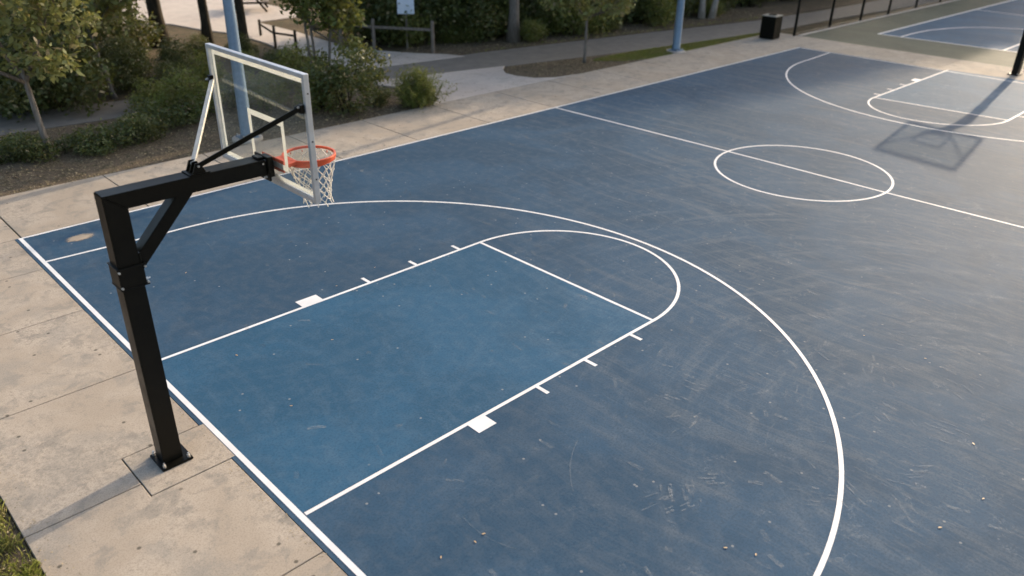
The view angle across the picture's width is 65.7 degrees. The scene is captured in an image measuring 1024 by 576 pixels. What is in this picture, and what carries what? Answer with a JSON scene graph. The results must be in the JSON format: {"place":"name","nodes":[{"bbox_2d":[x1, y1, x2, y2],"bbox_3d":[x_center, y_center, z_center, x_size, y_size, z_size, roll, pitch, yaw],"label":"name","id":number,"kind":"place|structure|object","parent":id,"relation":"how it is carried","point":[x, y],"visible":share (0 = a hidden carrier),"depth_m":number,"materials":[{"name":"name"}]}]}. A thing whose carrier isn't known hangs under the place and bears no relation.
{"place":"outdoors","nodes":[
{"label":"outdoors","id":0,"kind":"place"},
{"bbox_2d":[0,0,941,135],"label":"asphalt path","id":1,"kind":"structure","parent":0,"point":[53,118],"depth_m":28.77,"materials":[{"name":"grey asphalt"}]},
{"bbox_2d":[0,0,949,574],"bbox_3d":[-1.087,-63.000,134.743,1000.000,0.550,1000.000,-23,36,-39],"label":"ground","id":2,"kind":"structure","parent":0,"point":[176,32],"depth_m":30.41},
{"bbox_2d":[0,499,49,575],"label":"weedy verge","id":3,"kind":"structure","parent":2,"relation":"on","point":[15,531],"depth_m":7.33,"materials":[{"name":"green plant"}]},
{"bbox_2d":[0,10,67,121],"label":"dark shrub","id":4,"kind":"object","parent":2,"relation":"on","point":[10,98],"visible":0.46,"depth_m":19.59,"materials":[{"name":"green plant"}]},
{"bbox_2d":[0,0,76,47],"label":"dark shrub","id":5,"kind":"object","parent":2,"relation":"on","point":[10,12],"visible":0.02,"depth_m":23.34,"materials":[{"name":"green plant"}]},
{"bbox_2d":[2,1,122,116],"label":"dark shrub","id":6,"kind":"object","parent":2,"relation":"on","point":[79,89],"visible":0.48,"depth_m":20.31,"materials":[{"name":"green plant"}]},
{"bbox_2d":[9,0,146,99],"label":"young tree","id":7,"kind":"object","parent":2,"relation":"on","point":[106,8],"visible":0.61,"depth_m":20.98,"materials":[{"name":"green plant"}]},
{"bbox_2d":[49,0,165,54],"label":"dark shrub","id":8,"kind":"object","parent":2,"relation":"on","point":[122,25],"visible":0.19,"depth_m":26.23,"materials":[{"name":"green plant"}]},
{"bbox_2d":[99,32,150,63],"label":"dark shrub","id":9,"kind":"object","parent":2,"relation":"on","point":[127,37],"visible":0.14,"depth_m":25.41,"materials":[{"name":"green plant"}]},
{"bbox_2d":[101,31,160,90],"bbox_3d":[-11.098,-6.587,22.960,1.628,1.606,2.406,0,27,-1],"label":"dark shrub","id":10,"kind":"object","parent":2,"relation":"on","point":[125,64],"visible":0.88,"depth_m":22.70,"materials":[{"name":"green plant"}]},
{"bbox_2d":[145,0,170,47],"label":"tall tree","id":11,"kind":"object","parent":2,"relation":"on","point":[154,7],"visible":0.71,"depth_m":28.30,"materials":[{"name":"brown plant"}]},
{"bbox_2d":[151,58,193,92],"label":"green shrub","id":12,"kind":"object","parent":2,"relation":"on","point":[158,67],"visible":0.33,"depth_m":22.12,"materials":[{"name":"green plant"}]},
{"bbox_2d":[0,219,346,575],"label":"concrete apron","id":13,"kind":"object","parent":2,"relation":"on","point":[75,432],"visible":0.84,"depth_m":8.27,"materials":[{"name":"beige concrete"}]},
{"bbox_2d":[93,43,335,471],"bbox_3d":[-2.716,-0.279,8.260,1.737,3.973,2.404,9,28,15],"label":"basketball hoop","id":14,"kind":"object","parent":13,"relation":"on","point":[129,257],"visible":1,"depth_m":7.64,"materials":[{"name":"metal"}]},
{"bbox_2d":[153,35,193,79],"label":"dark shrub","id":15,"kind":"object","parent":2,"relation":"on","point":[178,55],"visible":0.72,"depth_m":24.12,"materials":[{"name":"green plant"}]},
{"bbox_2d":[184,32,216,59],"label":"dark shrub","id":16,"kind":"object","parent":2,"relation":"on","point":[201,41],"visible":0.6,"depth_m":26.60,"materials":[{"name":"green plant"}]},
{"bbox_2d":[197,0,214,49],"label":"tall tree","id":17,"kind":"object","parent":2,"relation":"on","point":[206,29],"visible":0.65,"depth_m":27.57,"materials":[{"name":"brown plant"}]},
{"bbox_2d":[185,46,228,91],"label":"green shrub","id":18,"kind":"object","parent":2,"relation":"on","point":[202,68],"visible":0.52,"depth_m":22.76,"materials":[{"name":"green plant"}]},
{"bbox_2d":[0,85,436,196],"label":"mulch bed","id":19,"kind":"object","parent":2,"relation":"on","point":[119,163],"visible":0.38,"depth_m":18.40,"materials":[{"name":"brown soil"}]},
{"bbox_2d":[0,138,44,163],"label":"green shrub","id":20,"kind":"object","parent":19,"relation":"on","point":[7,158],"visible":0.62,"depth_m":16.97,"materials":[{"name":"green plant"}]},
{"bbox_2d":[0,128,62,163],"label":"green shrub","id":21,"kind":"object","parent":19,"relation":"on","point":[35,141],"visible":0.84,"depth_m":17.06,"materials":[{"name":"green plant"}]},
{"bbox_2d":[0,0,101,157],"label":"young tree","id":22,"kind":"object","parent":19,"relation":"on","point":[30,18],"visible":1,"depth_m":16.45,"materials":[{"name":"green plant"}]},
{"bbox_2d":[50,126,116,156],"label":"green shrub","id":23,"kind":"object","parent":19,"relation":"on","point":[81,149],"visible":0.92,"depth_m":17.60,"materials":[{"name":"green plant"}]},
{"bbox_2d":[66,110,171,152],"bbox_3d":[-8.910,-3.651,18.180,2.399,0.892,1.222,-23,35,-38],"label":"green shrub","id":24,"kind":"object","parent":19,"relation":"on","point":[143,125],"visible":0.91,"depth_m":18.14,"materials":[{"name":"green plant"}]},
{"bbox_2d":[124,75,171,113],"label":"green shrub","id":25,"kind":"object","parent":19,"relation":"on","point":[141,92],"visible":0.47,"depth_m":20.61,"materials":[{"name":"green plant"}]},
{"bbox_2d":[113,100,209,136],"bbox_3d":[-8.582,-4.198,19.327,2.535,0.809,1.261,-23,36,-38],"label":"green shrub","id":26,"kind":"object","parent":19,"relation":"on","point":[177,118],"visible":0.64,"depth_m":19.38,"materials":[{"name":"green plant"}]},
{"bbox_2d":[138,62,229,118],"bbox_3d":[-8.357,-5.023,20.239,1.336,1.466,2.246,25,36,38],"label":"green shrub","id":27,"kind":"object","parent":19,"relation":"on","point":[182,92],"visible":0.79,"depth_m":20.07,"materials":[{"name":"green plant"}]},
{"bbox_2d":[218,73,250,109],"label":"green shrub","id":28,"kind":"object","parent":19,"relation":"on","point":[228,82],"visible":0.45,"depth_m":21.39,"materials":[{"name":"green plant"}]},
{"bbox_2d":[222,0,262,143],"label":"lamp post","id":29,"kind":"object","parent":19,"relation":"on","point":[240,89],"visible":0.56,"depth_m":18.03,"materials":[{"name":"blue metal"}]},
{"bbox_2d":[245,70,293,110],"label":"green shrub","id":30,"kind":"object","parent":19,"relation":"on","point":[263,91],"visible":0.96,"depth_m":21.23,"materials":[{"name":"green plant"}]},
{"bbox_2d":[289,61,350,112],"bbox_3d":[-5.102,-5.426,21.159,1.247,1.434,2.169,11,29,18],"label":"green shrub","id":31,"kind":"object","parent":19,"relation":"on","point":[320,105],"visible":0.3,"depth_m":20.90,"materials":[{"name":"green plant"}]},
{"bbox_2d":[273,0,370,93],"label":"tree","id":32,"kind":"object","parent":19,"relation":"on","point":[330,19],"visible":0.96,"depth_m":20.97,"materials":[{"name":"green plant"}]},
{"bbox_2d":[299,40,391,118],"bbox_3d":[-4.297,-5.456,20.629,2.053,1.996,2.670,-23,36,-38],"label":"green shrub","id":33,"kind":"object","parent":19,"relation":"on","point":[341,73],"visible":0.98,"depth_m":20.40,"materials":[{"name":"green plant"}]},
{"bbox_2d":[349,66,380,83],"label":"green shrub","id":34,"kind":"object","parent":19,"relation":"on","point":[372,74],"visible":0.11,"depth_m":24.29,"materials":[{"name":"green plant"}]},
{"bbox_2d":[368,85,393,107],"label":"green shrub","id":35,"kind":"object","parent":19,"relation":"on","point":[379,98],"visible":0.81,"depth_m":21.78,"materials":[{"name":"green plant"}]},
{"bbox_2d":[386,63,456,112],"bbox_3d":[-2.515,-5.462,21.497,1.948,1.261,1.658,-23,36,-39],"label":"tufty bush","id":36,"kind":"object","parent":19,"relation":"on","point":[420,91],"visible":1,"depth_m":21.34,"materials":[{"name":"green plant"}]},
{"bbox_2d":[223,32,259,56],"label":"dark shrub","id":37,"kind":"object","parent":2,"relation":"on","point":[244,46],"visible":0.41,"depth_m":26.86,"materials":[{"name":"green plant"}]},
{"bbox_2d":[234,0,249,53],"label":"tall tree","id":38,"kind":"object","parent":2,"relation":"on","point":[240,16],"visible":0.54,"depth_m":26.71,"materials":[{"name":"brown plant"}]},
{"bbox_2d":[241,48,259,72],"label":"green shrub","id":39,"kind":"object","parent":2,"relation":"on","point":[249,68],"visible":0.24,"depth_m":25.20,"materials":[{"name":"green plant"}]},
{"bbox_2d":[263,46,306,66],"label":"green shrub","id":40,"kind":"object","parent":2,"relation":"on","point":[271,57],"visible":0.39,"depth_m":25.84,"materials":[{"name":"green plant"}]},
{"bbox_2d":[122,0,462,68],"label":"plaza walkway","id":41,"kind":"structure","parent":2,"relation":"on","point":[183,13],"depth_m":33.03,"materials":[{"name":"concrete"}]},
{"bbox_2d":[243,0,268,11],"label":"picnic table","id":42,"kind":"object","parent":41,"relation":"on","point":[265,3],"visible":0.47,"depth_m":35.91,"materials":[{"name":"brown wood"}]},
{"bbox_2d":[258,19,297,49],"bbox_3d":[-8.879,-9.422,29.307,0.503,0.780,3.620,-18,33,-32],"label":"wooden fence","id":43,"kind":"object","parent":41,"relation":"on","point":[273,32],"visible":0.94,"depth_m":28.55,"materials":[{"name":"brown wood"}]},
{"bbox_2d":[258,38,333,91],"bbox_3d":[-6.263,-6.472,23.058,1.472,1.522,2.457,15,30,25],"label":"green shrub","id":44,"kind":"object","parent":2,"relation":"on","point":[293,63],"visible":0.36,"depth_m":22.84,"materials":[{"name":"green plant"}]},
{"bbox_2d":[313,0,426,46],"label":"forest shrub","id":45,"kind":"object","parent":2,"relation":"on","point":[362,31],"visible":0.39,"depth_m":28.93,"materials":[{"name":"green plant"}]},
{"bbox_2d":[354,0,414,44],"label":"forest shrub","id":46,"kind":"object","parent":2,"relation":"on","point":[372,10],"visible":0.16,"depth_m":29.36,"materials":[{"name":"green plant"}]},
{"bbox_2d":[0,39,797,237],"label":"concrete walk","id":47,"kind":"structure","parent":2,"relation":"on","point":[31,212],"depth_m":19.90,"materials":[{"name":"beige concrete"}]},
{"bbox_2d":[375,9,436,47],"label":"forest shrub","id":48,"kind":"object","parent":2,"relation":"on","point":[414,35],"visible":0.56,"depth_m":28.96,"materials":[{"name":"green plant"}]},
{"bbox_2d":[414,0,470,43],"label":"forest shrub","id":49,"kind":"object","parent":2,"relation":"on","point":[428,13],"visible":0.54,"depth_m":29.39,"materials":[{"name":"green plant"}]},
{"bbox_2d":[423,0,502,41],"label":"forest shrub","id":50,"kind":"object","parent":2,"relation":"on","point":[459,4],"visible":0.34,"depth_m":29.73,"materials":[{"name":"green plant"}]},
{"bbox_2d":[370,66,575,104],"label":"link walk","id":51,"kind":"structure","parent":2,"relation":"on","point":[474,82],"depth_m":24.36,"materials":[{"name":"concrete"}]},
{"bbox_2d":[480,0,528,37],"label":"forest shrub","id":52,"kind":"object","parent":2,"relation":"on","point":[501,3],"visible":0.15,"depth_m":30.91,"materials":[{"name":"green plant"}]},
{"bbox_2d":[15,48,1023,575],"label":"court surface","id":53,"kind":"object","parent":2,"relation":"on","point":[691,432],"visible":0.89,"depth_m":11.64,"materials":[{"name":"paint"}]},
{"bbox_2d":[68,234,91,241],"bbox_3d":[-7.383,-0.864,13.561,0.660,0.001,0.440,-23,36,-39],"label":"worn paint patch","id":54,"kind":"object","parent":53,"relation":"on","point":[79,237],"visible":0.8,"depth_m":13.56,"materials":[{"name":"beige"}]},
{"bbox_2d":[0,51,780,574],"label":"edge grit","id":55,"kind":"object","parent":53,"relation":"on","point":[182,419],"visible":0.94,"depth_m":8.45,"materials":[{"name":"gravel"}]},
{"bbox_2d":[162,243,650,512],"bbox_3d":[-1.306,0.713,10.717,5.662,0.001,3.658,-23,36,-39],"label":"key area","id":56,"kind":"object","parent":53,"relation":"on","point":[403,364],"visible":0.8,"depth_m":10.21,"materials":[{"name":"paint"}]},
{"bbox_2d":[161,230,679,514],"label":"key lines","id":57,"kind":"object","parent":53,"relation":"on","point":[480,423],"visible":1,"depth_m":10.81,"materials":[{"name":"white paint"}]},
{"bbox_2d":[46,201,843,575],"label":"three point line","id":58,"kind":"object","parent":53,"relation":"on","point":[836,515],"visible":1,"depth_m":10.17,"materials":[{"name":"white paint"}]},
{"bbox_2d":[19,47,1019,575],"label":"court boundary lines","id":59,"kind":"object","parent":53,"relation":"on","point":[345,559],"visible":1,"depth_m":9.24,"materials":[{"name":"white paint"}]},
{"bbox_2d":[556,107,1023,227],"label":"half court lines","id":60,"kind":"object","parent":53,"relation":"on","point":[888,174],"visible":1,"depth_m":16.98,"materials":[{"name":"white paint"}]},
{"bbox_2d":[785,53,1023,141],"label":"three point line","id":61,"kind":"object","parent":53,"relation":"on","point":[866,114],"visible":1,"depth_m":22.17,"materials":[{"name":"white paint"}]},
{"bbox_2d":[868,70,1023,125],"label":"key lines","id":62,"kind":"object","parent":53,"relation":"on","point":[916,80],"visible":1,"depth_m":22.29,"materials":[{"name":"white paint"}]},
{"bbox_2d":[876,70,1023,119],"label":"key area","id":63,"kind":"object","parent":53,"relation":"on","point":[983,95],"visible":1,"depth_m":23.82,"materials":[{"name":"paint"}]},
{"bbox_2d":[504,42,696,77],"bbox_3d":[5.149,-8.928,29.690,14.050,0.040,2.350,-23,36,-39],"label":"island bed","id":64,"kind":"object","parent":2,"relation":"on","point":[527,69],"visible":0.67,"depth_m":26.53,"materials":[{"name":"brown soil"}]},
{"bbox_2d":[537,0,637,62],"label":"young tree","id":65,"kind":"object","parent":64,"relation":"on","point":[612,11],"visible":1,"depth_m":26.17,"materials":[{"name":"green plant"}]},
{"bbox_2d":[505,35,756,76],"bbox_3d":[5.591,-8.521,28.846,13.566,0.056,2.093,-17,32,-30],"label":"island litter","id":66,"kind":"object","parent":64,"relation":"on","point":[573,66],"visible":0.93,"depth_m":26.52,"materials":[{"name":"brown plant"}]},
{"bbox_2d":[593,33,759,60],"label":"grass verge","id":67,"kind":"object","parent":2,"relation":"on","point":[669,54],"depth_m":28.99,"materials":[{"name":"green plant"}]},
{"bbox_2d":[666,0,684,53],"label":"lamp post","id":68,"kind":"object","parent":67,"relation":"on","point":[678,28],"visible":0.91,"depth_m":28.70,"materials":[{"name":"blue metal"}]},
{"bbox_2d":[793,0,944,35],"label":"chain link fence","id":69,"kind":"object","parent":2,"relation":"on","point":[832,12],"visible":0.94,"depth_m":34.63,"materials":[{"name":"black metal"}]},
{"bbox_2d":[798,0,956,35],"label":"kerb","id":70,"kind":"structure","parent":2,"relation":"on","point":[873,18],"depth_m":36.73,"materials":[{"name":"concrete"}]},
{"bbox_2d":[745,33,1023,79],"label":"concrete walk","id":71,"kind":"structure","parent":2,"relation":"on","point":[909,58],"depth_m":29.02,"materials":[{"name":"beige concrete"}]},
{"bbox_2d":[759,13,782,39],"bbox_3d":[10.351,-10.468,31.714,0.620,0.910,0.620,23,35,36],"label":"trash bin","id":72,"kind":"object","parent":71,"relation":"on","point":[771,24],"visible":1,"depth_m":31.53,"materials":[{"name":"black paint"}]},
{"bbox_2d":[1007,31,1023,75],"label":"basketball hoop","id":73,"kind":"object","parent":71,"relation":"on","point":[1017,65],"visible":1,"depth_m":26.19,"materials":[{"name":"black metal"}]},
{"bbox_2d":[803,0,1023,68],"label":"green surround","id":74,"kind":"object","parent":2,"relation":"on","point":[865,33],"visible":0.5,"depth_m":32.47,"materials":[{"name":"paint"}]},
{"bbox_2d":[882,0,1023,51],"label":"second court","id":75,"kind":"object","parent":74,"relation":"on","point":[1000,35],"visible":1,"depth_m":34.72,"materials":[{"name":"paint"}]},
{"bbox_2d":[878,0,1023,51],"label":"second court lines","id":76,"kind":"object","parent":75,"relation":"on","point":[948,28],"visible":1,"depth_m":34.81,"materials":[{"name":"white paint"}]},
{"bbox_2d":[401,0,875,54],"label":"forest floor","id":77,"kind":"structure","parent":0,"point":[784,7],"depth_m":34.22,"materials":[{"name":"brown soil"}]},
{"bbox_2d":[338,18,434,52],"bbox_3d":[-4.598,-9.109,28.494,3.804,1.100,0.402,9,28,16],"label":"wooden fence","id":78,"kind":"object","parent":77,"relation":"on","point":[372,26],"visible":0.69,"depth_m":28.24,"materials":[{"name":"brown wood"}]},
{"bbox_2d":[397,0,413,48],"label":"sign","id":79,"kind":"object","parent":77,"relation":"on","point":[402,7],"visible":1,"depth_m":28.30,"materials":[{"name":"white metal"}]},
{"bbox_2d":[434,15,483,43],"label":"forest shrub","id":80,"kind":"object","parent":77,"relation":"on","point":[461,37],"visible":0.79,"depth_m":29.92,"materials":[{"name":"green plant"}]},
{"bbox_2d":[441,0,508,43],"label":"forest shrub","id":81,"kind":"object","parent":77,"relation":"on","point":[485,7],"visible":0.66,"depth_m":29.81,"materials":[{"name":"green plant"}]},
{"bbox_2d":[461,0,526,40],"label":"forest shrub","id":82,"kind":"object","parent":77,"relation":"on","point":[500,33],"visible":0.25,"depth_m":30.73,"materials":[{"name":"green plant"}]},
{"bbox_2d":[505,0,520,42],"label":"tall tree","id":83,"kind":"object","parent":77,"relation":"on","point":[513,32],"visible":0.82,"depth_m":30.17,"materials":[{"name":"grey plant"}]},
{"bbox_2d":[496,0,562,35],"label":"forest shrub","id":84,"kind":"object","parent":77,"relation":"on","point":[531,9],"visible":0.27,"depth_m":31.31,"materials":[{"name":"green plant"}]},
{"bbox_2d":[519,15,550,42],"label":"forest shrub","id":85,"kind":"object","parent":77,"relation":"on","point":[532,30],"visible":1,"depth_m":30.38,"materials":[{"name":"green plant"}]},
{"bbox_2d":[524,0,576,32],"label":"forest shrub","id":86,"kind":"object","parent":77,"relation":"on","point":[541,10],"visible":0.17,"depth_m":31.31,"materials":[{"name":"green plant"}]},
{"bbox_2d":[531,3,609,38],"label":"forest shrub","id":87,"kind":"object","parent":77,"relation":"on","point":[567,28],"visible":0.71,"depth_m":31.57,"materials":[{"name":"green plant"}]},
{"bbox_2d":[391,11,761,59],"bbox_3d":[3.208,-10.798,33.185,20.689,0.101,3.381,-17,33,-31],"label":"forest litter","id":88,"kind":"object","parent":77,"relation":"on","point":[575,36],"visible":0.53,"depth_m":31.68,"materials":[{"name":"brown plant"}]},
{"bbox_2d":[568,0,632,31],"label":"forest shrub","id":89,"kind":"object","parent":77,"relation":"on","point":[591,3],"visible":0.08,"depth_m":32.37,"materials":[{"name":"green plant"}]},
{"bbox_2d":[595,9,624,32],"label":"forest shrub","id":90,"kind":"object","parent":77,"relation":"on","point":[611,24],"visible":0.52,"depth_m":32.63,"materials":[{"name":"green plant"}]},
{"bbox_2d":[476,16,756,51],"bbox_3d":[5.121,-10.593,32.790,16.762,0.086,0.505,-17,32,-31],"label":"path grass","id":91,"kind":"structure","parent":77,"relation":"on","point":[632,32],"depth_m":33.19,"materials":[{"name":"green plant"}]},
{"bbox_2d":[589,0,659,24],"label":"forest shrub","id":92,"kind":"object","parent":77,"relation":"on","point":[636,10],"visible":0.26,"depth_m":34.28,"materials":[{"name":"green plant"}]},
{"bbox_2d":[636,0,676,27],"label":"forest shrub","id":93,"kind":"object","parent":77,"relation":"on","point":[662,16],"visible":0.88,"depth_m":34.09,"materials":[{"name":"green plant"}]},
{"bbox_2d":[662,0,698,19],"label":"forest shrub","id":94,"kind":"object","parent":77,"relation":"on","point":[687,7],"visible":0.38,"depth_m":36.25,"materials":[{"name":"green plant"}]},
{"bbox_2d":[697,0,705,18],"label":"pale tree","id":95,"kind":"object","parent":77,"relation":"on","point":[701,10],"visible":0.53,"depth_m":36.27,"materials":[{"name":"grey plant"}]},
{"bbox_2d":[693,0,727,16],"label":"forest shrub","id":96,"kind":"object","parent":77,"relation":"on","point":[720,11],"visible":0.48,"depth_m":36.85,"materials":[{"name":"green plant"}]},
{"bbox_2d":[707,0,718,18],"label":"pale tree","id":97,"kind":"object","parent":77,"relation":"on","point":[712,11],"visible":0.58,"depth_m":36.30,"materials":[{"name":"grey plant"}]},
{"bbox_2d":[692,0,744,10],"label":"forest shrub","id":98,"kind":"object","parent":77,"relation":"on","point":[728,2],"visible":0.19,"depth_m":38.11,"materials":[{"name":"green plant"}]},
{"bbox_2d":[747,0,754,6],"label":"tall tree","id":99,"kind":"object","parent":77,"relation":"on","point":[750,3],"visible":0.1,"depth_m":39.99,"materials":[{"name":"brown plant"}]},
{"bbox_2d":[731,0,778,6],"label":"forest shrub","id":100,"kind":"object","parent":77,"relation":"on","point":[745,4],"visible":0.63,"depth_m":40.08,"materials":[{"name":"green plant"}]}
]}

